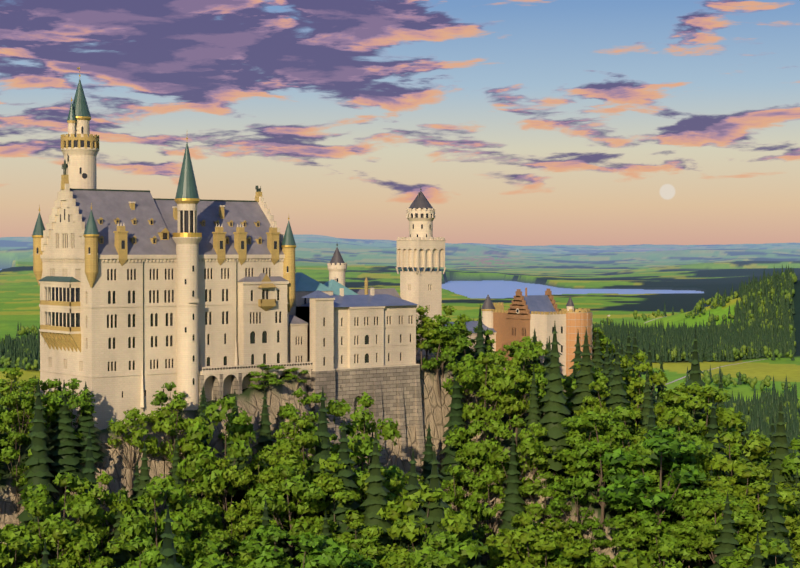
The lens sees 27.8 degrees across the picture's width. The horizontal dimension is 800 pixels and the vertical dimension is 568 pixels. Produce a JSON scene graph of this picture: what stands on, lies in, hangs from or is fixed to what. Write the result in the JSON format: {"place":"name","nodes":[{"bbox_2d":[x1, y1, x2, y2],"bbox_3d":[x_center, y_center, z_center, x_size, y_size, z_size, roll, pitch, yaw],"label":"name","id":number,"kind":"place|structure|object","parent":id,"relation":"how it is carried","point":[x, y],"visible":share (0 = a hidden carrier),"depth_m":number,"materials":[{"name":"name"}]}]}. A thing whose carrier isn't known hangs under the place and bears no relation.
{"place":"outdoors","nodes":[
{"label":"outdoors","id":0,"kind":"place"},
{"bbox_2d":[0,269,703,297],"bbox_3d":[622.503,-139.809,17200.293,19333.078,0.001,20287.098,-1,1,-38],"label":"lake water","id":1,"kind":"structure","parent":0,"point":[490,288],"depth_m":8652.73,"materials":[{"name":"blue liquid"}]},
{"bbox_2d":[0,235,799,567],"bbox_3d":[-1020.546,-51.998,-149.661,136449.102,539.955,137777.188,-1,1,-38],"label":"terrain","id":2,"kind":"structure","parent":0,"point":[708,271],"depth_m":6543.43,"materials":[{"name":"green plant"}]},
{"bbox_2d":[32,67,312,429],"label":"palas","id":3,"kind":"structure","parent":2,"relation":"on","point":[145,295],"depth_m":387.20,"materials":[{"name":"stone"}]},
{"bbox_2d":[0,302,605,446],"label":"trees","id":4,"kind":"object","parent":2,"relation":"on","point":[74,402],"visible":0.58,"depth_m":432.20,"materials":[{"name":"green plant"}]},
{"bbox_2d":[288,244,447,462],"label":"castle wing","id":5,"kind":"structure","parent":2,"relation":"on","point":[351,344],"depth_m":421.11,"materials":[{"name":"stone"}]},
{"bbox_2d":[0,321,799,567],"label":"forest trees","id":6,"kind":"object","parent":2,"relation":"on","point":[633,444],"visible":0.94,"depth_m":374.83,"materials":[{"name":"green plant"}]},
{"bbox_2d":[0,264,799,457],"bbox_3d":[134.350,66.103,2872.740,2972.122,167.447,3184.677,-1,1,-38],"label":"forest trees","id":7,"kind":"object","parent":2,"relation":"on","point":[756,329],"visible":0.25,"depth_m":2949.14,"materials":[{"name":"green plant"}]},
{"bbox_2d":[396,189,445,355],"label":"square tower","id":8,"kind":"structure","parent":2,"relation":"on","point":[421,246],"depth_m":469.62,"materials":[{"name":"stone"}]},
{"bbox_2d":[445,288,592,376],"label":"gatehouse","id":9,"kind":"object","parent":2,"relation":"on","point":[520,318],"visible":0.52,"depth_m":473.25,"materials":[{"name":"stone"}]},
{"bbox_2d":[645,316,764,396],"bbox_3d":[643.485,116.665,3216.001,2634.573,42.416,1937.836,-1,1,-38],"label":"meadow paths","id":10,"kind":"structure","parent":2,"relation":"on","point":[702,371],"depth_m":2619.58,"materials":[{"name":"beige gravel"}]},
{"bbox_2d":[0,0,799,245],"label":"sky","id":11,"kind":"structure","parent":0,"point":[520,122],"materials":[{"name":"blue"}]}
]}

